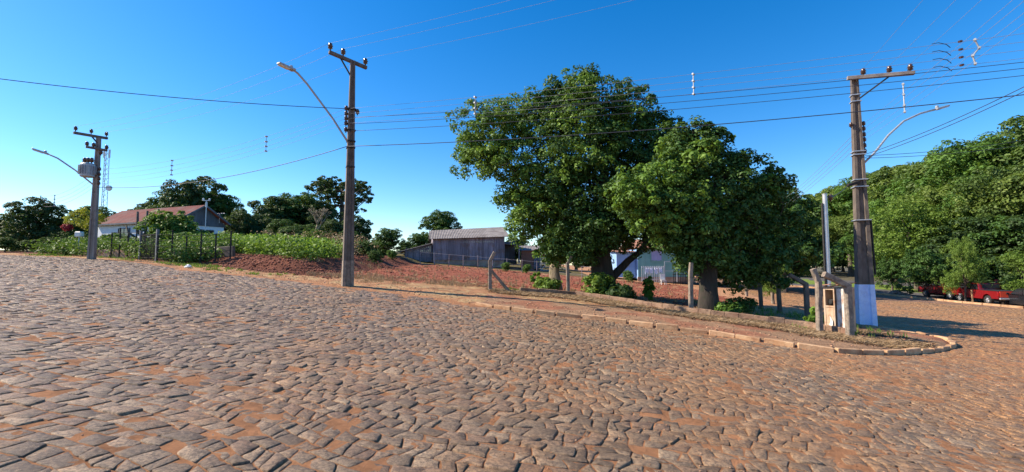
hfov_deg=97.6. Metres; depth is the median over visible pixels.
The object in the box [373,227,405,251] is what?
garden tree
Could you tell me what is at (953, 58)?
power line
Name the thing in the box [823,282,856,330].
meter cabinet
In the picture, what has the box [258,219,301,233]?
garden tree
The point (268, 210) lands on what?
woodland tree
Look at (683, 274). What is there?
picket pen
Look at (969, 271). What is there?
roadside tree
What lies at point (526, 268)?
garden shrub
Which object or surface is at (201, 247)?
garden fence
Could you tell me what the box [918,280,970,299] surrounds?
pickup truck
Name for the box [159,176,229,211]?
spreading tree
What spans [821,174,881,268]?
forest tree
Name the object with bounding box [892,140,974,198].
forest tree
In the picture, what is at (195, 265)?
verge grass
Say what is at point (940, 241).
park tree
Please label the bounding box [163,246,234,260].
retaining wall
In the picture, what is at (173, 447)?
ground
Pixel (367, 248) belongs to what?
garden tree
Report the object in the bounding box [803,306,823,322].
lot bush
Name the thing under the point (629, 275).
garden shrub
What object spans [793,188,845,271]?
forest tree
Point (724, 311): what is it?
green weeds
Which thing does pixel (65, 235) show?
garden tree
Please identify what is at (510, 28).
power line
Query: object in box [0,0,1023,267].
sky
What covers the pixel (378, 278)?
dry grass
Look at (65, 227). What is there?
bougainvillea
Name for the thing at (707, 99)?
power line
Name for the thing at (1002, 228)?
park tree
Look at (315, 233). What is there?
banana like bush
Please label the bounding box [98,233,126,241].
garden shrub
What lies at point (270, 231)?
garden tree
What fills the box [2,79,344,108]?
service cable
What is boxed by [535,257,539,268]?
door
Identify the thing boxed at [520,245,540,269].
brick shed
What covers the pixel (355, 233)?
garden tree
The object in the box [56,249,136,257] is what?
garden wall
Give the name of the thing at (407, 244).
garden tree
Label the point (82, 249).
crop plants
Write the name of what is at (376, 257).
garden shrub
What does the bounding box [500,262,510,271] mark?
garden shrub
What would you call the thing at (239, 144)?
power line
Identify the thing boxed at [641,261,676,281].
picket pen
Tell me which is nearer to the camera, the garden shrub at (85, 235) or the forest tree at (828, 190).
the garden shrub at (85, 235)
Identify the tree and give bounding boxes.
[0,196,72,251]
[0,214,11,237]
[0,237,19,251]
[14,240,38,251]
[30,237,61,248]
[46,231,72,240]
[62,220,88,234]
[68,205,116,235]
[125,211,148,237]
[127,201,158,210]
[135,190,196,209]
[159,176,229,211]
[195,191,247,220]
[224,208,262,235]
[247,196,293,223]
[247,214,273,233]
[257,191,334,225]
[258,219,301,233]
[262,230,279,235]
[276,226,302,238]
[294,224,321,236]
[297,200,343,227]
[302,175,374,226]
[308,207,331,229]
[319,219,343,235]
[336,231,363,241]
[342,215,373,241]
[355,241,376,256]
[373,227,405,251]
[397,241,413,254]
[407,233,429,249]
[418,209,462,243]
[445,85,591,289]
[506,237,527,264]
[531,62,686,281]
[539,242,566,267]
[579,246,616,270]
[601,115,807,309]
[696,196,821,288]
[745,187,846,292]
[761,249,793,303]
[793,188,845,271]
[803,184,853,270]
[813,218,853,264]
[813,244,835,268]
[814,209,901,275]
[818,254,852,271]
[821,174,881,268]
[835,202,888,254]
[841,165,908,276]
[845,195,973,289]
[866,162,916,228]
[868,158,945,232]
[872,144,1021,247]
[873,191,912,258]
[873,257,908,290]
[881,184,960,253]
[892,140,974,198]
[894,245,963,296]
[899,120,1023,208]
[907,216,1021,284]
[912,174,1004,230]
[921,115,1023,226]
[932,236,990,300]
[935,163,1023,236]
[947,171,1023,231]
[951,215,1023,275]
[961,214,1023,287]
[987,250,1023,290]
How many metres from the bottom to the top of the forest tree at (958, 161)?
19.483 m
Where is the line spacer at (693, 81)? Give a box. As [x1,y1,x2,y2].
[692,73,694,94]
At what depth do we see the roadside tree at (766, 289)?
25.68 m
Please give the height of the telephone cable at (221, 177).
0.713 m
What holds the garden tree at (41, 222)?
on the ground at (173, 447)
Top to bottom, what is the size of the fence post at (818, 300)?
2.077 m
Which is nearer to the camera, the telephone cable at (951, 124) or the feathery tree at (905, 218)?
the telephone cable at (951, 124)
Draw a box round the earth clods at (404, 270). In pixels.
[253,254,727,306]
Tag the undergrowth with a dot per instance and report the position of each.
(384, 252)
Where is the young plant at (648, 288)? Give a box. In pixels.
[642,275,655,299]
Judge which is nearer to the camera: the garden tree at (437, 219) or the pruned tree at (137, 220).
the pruned tree at (137, 220)
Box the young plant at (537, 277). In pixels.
[529,271,540,287]
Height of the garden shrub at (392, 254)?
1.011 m
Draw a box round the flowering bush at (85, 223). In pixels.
[62,207,106,230]
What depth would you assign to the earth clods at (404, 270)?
30.90 m
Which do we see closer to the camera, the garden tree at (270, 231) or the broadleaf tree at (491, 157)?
the broadleaf tree at (491, 157)
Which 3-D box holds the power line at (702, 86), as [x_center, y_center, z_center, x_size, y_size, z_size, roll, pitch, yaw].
[9.668,-5.241,13.589,33.845,0.724,0.009,-1,-4,15]
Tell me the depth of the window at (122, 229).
43.94 m
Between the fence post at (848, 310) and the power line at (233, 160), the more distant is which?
the power line at (233, 160)
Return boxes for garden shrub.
[71,231,87,240]
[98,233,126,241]
[133,209,209,234]
[146,232,168,243]
[162,231,192,242]
[366,249,384,264]
[386,250,396,258]
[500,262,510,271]
[522,264,531,272]
[622,270,633,281]
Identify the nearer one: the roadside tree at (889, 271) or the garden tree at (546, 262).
the roadside tree at (889, 271)
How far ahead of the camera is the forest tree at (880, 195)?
69.55 m
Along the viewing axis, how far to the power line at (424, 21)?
15.83 m
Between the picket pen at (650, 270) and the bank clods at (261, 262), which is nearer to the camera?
the bank clods at (261, 262)
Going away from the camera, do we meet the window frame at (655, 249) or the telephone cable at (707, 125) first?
the telephone cable at (707, 125)
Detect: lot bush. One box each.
[534,277,562,289]
[581,272,618,294]
[604,282,636,298]
[715,301,744,312]
[722,296,758,312]
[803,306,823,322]
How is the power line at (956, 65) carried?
attached to the utility pole at (864, 287)
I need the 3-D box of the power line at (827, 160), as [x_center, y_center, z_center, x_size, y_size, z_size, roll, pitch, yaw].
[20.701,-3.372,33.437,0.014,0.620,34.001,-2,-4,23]
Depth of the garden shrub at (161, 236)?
30.34 m
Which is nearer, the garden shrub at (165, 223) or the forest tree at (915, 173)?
the garden shrub at (165, 223)
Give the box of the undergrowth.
[301,234,399,254]
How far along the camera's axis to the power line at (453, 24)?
15.92 m
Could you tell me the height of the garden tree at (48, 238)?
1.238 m
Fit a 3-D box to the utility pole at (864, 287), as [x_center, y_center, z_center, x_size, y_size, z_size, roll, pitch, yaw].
[15.956,-1.561,17.670,5.619,10.154,1.582,1,-4,-10]
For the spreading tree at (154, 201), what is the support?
on the ground at (173, 447)
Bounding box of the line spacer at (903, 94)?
[902,83,905,112]
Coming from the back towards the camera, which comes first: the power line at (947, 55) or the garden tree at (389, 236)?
the garden tree at (389, 236)
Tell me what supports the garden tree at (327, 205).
on the ground at (173, 447)
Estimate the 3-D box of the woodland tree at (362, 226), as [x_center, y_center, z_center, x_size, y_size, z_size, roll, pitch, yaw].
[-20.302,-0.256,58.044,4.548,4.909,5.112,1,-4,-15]
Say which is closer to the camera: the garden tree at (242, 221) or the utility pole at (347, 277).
the utility pole at (347, 277)
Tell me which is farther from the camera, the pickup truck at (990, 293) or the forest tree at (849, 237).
the forest tree at (849, 237)
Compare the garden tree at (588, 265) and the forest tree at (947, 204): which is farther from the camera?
the garden tree at (588, 265)
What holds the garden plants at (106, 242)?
on the ground at (173, 447)
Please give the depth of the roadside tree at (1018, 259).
34.02 m
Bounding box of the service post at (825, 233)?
[821,194,832,285]
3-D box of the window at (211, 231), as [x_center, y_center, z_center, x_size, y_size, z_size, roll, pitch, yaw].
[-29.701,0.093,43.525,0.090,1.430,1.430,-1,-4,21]
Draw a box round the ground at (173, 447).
[0,250,1023,471]
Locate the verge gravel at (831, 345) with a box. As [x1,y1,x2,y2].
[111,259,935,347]
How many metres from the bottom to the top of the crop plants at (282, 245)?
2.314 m
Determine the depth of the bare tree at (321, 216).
47.28 m
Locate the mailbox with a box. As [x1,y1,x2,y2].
[74,232,83,253]
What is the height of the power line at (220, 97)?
1.100 m
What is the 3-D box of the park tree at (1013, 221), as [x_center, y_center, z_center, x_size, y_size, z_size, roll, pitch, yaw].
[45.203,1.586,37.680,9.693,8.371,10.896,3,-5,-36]
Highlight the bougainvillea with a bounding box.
[60,224,73,231]
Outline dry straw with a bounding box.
[485,288,938,348]
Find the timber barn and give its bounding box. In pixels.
[400,227,520,266]
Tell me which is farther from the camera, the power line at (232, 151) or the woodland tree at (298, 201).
the woodland tree at (298, 201)
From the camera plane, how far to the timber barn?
48.98 m
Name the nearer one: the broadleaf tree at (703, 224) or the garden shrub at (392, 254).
the broadleaf tree at (703, 224)
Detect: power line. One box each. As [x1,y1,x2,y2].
[79,46,322,125]
[94,51,336,128]
[99,125,340,183]
[100,115,341,174]
[107,59,362,131]
[107,119,343,178]
[113,110,341,168]
[332,0,508,42]
[347,33,1023,108]
[347,42,1019,113]
[347,50,1021,118]
[348,0,552,47]
[348,62,1022,117]
[354,68,1023,123]
[356,75,1023,130]
[357,58,1022,122]
[369,0,631,57]
[788,137,850,195]
[864,1,1023,128]
[864,13,1023,134]
[866,1,1010,121]
[866,25,1021,138]
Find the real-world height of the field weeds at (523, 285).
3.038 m
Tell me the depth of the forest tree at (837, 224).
74.67 m
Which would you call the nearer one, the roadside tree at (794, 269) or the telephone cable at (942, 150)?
the telephone cable at (942, 150)
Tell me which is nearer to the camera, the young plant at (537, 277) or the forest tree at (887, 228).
the young plant at (537, 277)
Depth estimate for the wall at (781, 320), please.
16.53 m
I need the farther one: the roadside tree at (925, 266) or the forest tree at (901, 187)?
the forest tree at (901, 187)
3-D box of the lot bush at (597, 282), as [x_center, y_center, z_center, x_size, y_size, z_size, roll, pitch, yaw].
[4.119,2.319,21.009,1.787,1.280,1.531,2,-4,-28]
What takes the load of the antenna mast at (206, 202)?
on the ground at (173, 447)
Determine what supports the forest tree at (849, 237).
on the ground at (173, 447)
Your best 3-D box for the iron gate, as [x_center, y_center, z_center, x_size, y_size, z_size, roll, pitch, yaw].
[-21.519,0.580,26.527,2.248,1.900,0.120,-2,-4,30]
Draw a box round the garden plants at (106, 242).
[22,232,251,262]
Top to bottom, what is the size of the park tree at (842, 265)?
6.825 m
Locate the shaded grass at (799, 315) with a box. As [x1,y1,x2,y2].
[695,300,907,337]
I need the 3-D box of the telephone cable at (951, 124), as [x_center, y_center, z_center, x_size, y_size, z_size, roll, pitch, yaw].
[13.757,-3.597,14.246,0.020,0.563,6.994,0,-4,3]
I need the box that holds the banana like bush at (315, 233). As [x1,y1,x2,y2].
[302,228,322,237]
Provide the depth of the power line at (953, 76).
11.32 m
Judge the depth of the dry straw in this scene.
14.51 m
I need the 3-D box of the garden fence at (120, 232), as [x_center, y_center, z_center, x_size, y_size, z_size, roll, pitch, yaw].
[-24.029,0.506,28.007,2.508,2.049,0.107,-1,-4,9]
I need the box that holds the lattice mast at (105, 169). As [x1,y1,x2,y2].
[101,149,111,212]
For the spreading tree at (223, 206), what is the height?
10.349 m
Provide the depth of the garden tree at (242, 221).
49.17 m
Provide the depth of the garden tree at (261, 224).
53.77 m
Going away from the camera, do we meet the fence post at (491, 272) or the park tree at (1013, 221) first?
the fence post at (491, 272)
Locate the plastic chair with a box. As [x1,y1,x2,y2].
[660,274,666,284]
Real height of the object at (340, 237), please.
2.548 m
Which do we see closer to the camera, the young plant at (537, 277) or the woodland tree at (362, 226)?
the young plant at (537, 277)
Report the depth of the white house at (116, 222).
44.15 m
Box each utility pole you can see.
[32,126,108,258]
[277,43,367,286]
[847,64,949,325]
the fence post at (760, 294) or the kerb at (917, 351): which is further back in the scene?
the fence post at (760, 294)
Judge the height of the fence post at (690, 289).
2.032 m
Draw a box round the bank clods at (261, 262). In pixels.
[150,252,358,278]
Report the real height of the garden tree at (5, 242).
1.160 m
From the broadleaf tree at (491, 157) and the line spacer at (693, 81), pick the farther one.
the broadleaf tree at (491, 157)
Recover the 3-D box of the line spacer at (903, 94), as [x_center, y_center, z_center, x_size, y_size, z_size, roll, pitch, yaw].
[12.467,-4.391,14.253,0.070,0.960,0.113,-4,-5,45]
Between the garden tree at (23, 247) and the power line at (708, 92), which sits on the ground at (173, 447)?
the garden tree at (23, 247)
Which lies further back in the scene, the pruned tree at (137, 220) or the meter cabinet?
the pruned tree at (137, 220)
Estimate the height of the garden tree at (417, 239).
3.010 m
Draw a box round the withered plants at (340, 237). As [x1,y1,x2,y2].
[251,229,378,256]
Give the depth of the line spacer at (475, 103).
16.55 m
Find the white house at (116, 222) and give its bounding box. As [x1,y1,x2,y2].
[98,205,230,239]
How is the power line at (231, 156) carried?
attached to the utility pole at (347, 277)
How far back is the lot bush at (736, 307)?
17.22 m
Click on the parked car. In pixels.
(1016, 296)
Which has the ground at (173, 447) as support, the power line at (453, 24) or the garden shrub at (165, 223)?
the garden shrub at (165, 223)
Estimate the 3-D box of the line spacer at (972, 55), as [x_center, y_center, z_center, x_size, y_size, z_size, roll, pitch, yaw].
[13.107,-5.203,12.655,0.329,0.754,0.129,0,-4,0]
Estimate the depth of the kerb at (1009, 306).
35.29 m
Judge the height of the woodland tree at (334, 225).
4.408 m
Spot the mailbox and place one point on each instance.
(78, 234)
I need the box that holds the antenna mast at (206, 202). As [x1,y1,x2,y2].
[202,198,210,234]
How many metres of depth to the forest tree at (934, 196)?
49.60 m
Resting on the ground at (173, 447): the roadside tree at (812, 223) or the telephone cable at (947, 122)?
the roadside tree at (812, 223)
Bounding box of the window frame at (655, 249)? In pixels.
[650,249,662,261]
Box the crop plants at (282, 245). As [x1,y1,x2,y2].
[184,231,342,260]
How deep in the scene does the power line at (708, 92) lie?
14.25 m
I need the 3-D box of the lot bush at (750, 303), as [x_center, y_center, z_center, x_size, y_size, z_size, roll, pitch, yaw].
[9.865,2.984,19.361,1.261,0.738,1.345,3,-5,-41]
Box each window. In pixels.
[118,228,129,238]
[199,229,213,237]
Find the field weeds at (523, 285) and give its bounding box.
[290,256,724,302]
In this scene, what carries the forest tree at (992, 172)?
on the ground at (173, 447)
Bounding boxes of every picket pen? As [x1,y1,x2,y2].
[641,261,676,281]
[673,272,687,283]
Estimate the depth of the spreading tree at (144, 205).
89.89 m
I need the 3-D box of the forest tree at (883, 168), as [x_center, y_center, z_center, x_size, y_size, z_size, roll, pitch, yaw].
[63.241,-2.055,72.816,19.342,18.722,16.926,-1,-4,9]
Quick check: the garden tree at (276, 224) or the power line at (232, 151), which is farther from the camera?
the garden tree at (276, 224)
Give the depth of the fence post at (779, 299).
20.27 m
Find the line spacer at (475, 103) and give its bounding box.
[474,96,476,114]
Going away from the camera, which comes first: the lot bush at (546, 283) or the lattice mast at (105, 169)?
the lot bush at (546, 283)
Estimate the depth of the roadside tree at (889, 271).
45.70 m
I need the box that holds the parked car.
[999,288,1023,305]
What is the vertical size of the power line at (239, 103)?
0.998 m
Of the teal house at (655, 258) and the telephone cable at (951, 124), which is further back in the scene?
the teal house at (655, 258)
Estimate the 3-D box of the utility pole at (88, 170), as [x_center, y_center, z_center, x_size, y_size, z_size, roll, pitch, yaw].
[-24.618,-2.416,24.903,0.773,7.598,3.076,-4,-5,44]
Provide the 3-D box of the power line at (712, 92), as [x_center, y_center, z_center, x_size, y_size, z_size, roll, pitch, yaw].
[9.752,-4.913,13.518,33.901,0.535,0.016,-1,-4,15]
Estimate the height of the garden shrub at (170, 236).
2.110 m
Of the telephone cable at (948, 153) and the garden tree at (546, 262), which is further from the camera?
the garden tree at (546, 262)
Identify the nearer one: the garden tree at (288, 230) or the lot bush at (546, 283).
the lot bush at (546, 283)
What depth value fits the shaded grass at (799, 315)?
17.91 m
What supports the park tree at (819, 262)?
on the ground at (173, 447)
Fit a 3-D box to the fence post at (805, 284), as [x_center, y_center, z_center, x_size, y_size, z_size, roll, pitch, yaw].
[11.490,2.471,17.939,0.790,1.952,0.177,0,-4,0]
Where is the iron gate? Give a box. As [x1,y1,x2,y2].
[138,229,159,260]
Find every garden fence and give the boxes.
[110,228,144,257]
[156,230,231,262]
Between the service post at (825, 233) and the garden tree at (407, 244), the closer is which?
the service post at (825, 233)
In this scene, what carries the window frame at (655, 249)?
in the teal house at (655, 258)
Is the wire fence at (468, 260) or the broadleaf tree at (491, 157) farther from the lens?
the wire fence at (468, 260)
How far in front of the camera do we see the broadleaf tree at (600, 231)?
21.61 m
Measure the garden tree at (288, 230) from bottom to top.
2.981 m
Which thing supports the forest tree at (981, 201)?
on the ground at (173, 447)
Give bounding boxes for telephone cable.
[100,146,346,187]
[349,94,1023,146]
[865,87,1023,154]
[865,91,1023,157]
[865,140,1023,155]
[879,145,1021,157]
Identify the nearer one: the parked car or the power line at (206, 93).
the power line at (206, 93)
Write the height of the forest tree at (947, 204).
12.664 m
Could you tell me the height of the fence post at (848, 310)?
2.014 m
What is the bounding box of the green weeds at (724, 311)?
[504,287,874,336]
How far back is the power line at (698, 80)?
14.52 m
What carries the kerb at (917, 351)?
on the ground at (173, 447)
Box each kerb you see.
[476,302,956,354]
[695,276,1023,308]
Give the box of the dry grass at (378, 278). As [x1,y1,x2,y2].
[306,269,696,309]
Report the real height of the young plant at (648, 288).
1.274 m
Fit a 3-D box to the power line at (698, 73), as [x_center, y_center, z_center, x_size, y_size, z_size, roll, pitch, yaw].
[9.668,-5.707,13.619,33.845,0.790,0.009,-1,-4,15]
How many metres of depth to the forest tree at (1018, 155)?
47.21 m
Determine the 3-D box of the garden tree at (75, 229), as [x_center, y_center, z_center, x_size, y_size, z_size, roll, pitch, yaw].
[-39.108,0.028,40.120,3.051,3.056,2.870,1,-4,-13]
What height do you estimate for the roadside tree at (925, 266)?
4.973 m
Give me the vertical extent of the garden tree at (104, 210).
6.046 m
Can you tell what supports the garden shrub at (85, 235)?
on the ground at (173, 447)
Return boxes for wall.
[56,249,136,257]
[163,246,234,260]
[520,287,844,333]
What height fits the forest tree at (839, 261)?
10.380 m
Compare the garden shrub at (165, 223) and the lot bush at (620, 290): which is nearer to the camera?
the lot bush at (620, 290)
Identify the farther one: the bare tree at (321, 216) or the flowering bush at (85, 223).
the bare tree at (321, 216)
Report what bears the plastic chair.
on the ground at (173, 447)
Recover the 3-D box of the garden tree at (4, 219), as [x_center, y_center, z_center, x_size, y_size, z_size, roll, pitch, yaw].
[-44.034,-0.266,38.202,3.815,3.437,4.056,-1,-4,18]
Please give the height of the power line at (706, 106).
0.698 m
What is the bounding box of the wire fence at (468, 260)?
[406,247,548,272]
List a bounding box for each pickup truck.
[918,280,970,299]
[954,283,1012,303]
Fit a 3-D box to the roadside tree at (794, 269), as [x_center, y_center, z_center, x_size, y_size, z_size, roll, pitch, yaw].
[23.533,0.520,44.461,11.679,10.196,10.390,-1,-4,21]
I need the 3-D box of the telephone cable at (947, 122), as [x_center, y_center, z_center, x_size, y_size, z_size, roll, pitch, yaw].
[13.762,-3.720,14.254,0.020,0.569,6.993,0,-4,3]
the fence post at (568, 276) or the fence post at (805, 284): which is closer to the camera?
the fence post at (805, 284)
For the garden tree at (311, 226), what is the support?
on the ground at (173, 447)
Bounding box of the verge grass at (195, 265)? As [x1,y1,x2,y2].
[25,253,287,275]
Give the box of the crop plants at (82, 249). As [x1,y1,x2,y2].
[25,241,244,262]
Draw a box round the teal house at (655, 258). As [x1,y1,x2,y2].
[610,240,695,282]
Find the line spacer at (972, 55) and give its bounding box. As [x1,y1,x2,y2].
[971,38,980,65]
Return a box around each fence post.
[488,251,509,290]
[566,256,571,290]
[688,262,693,307]
[758,283,763,308]
[770,281,782,312]
[788,273,809,316]
[810,268,823,331]
[821,272,854,336]

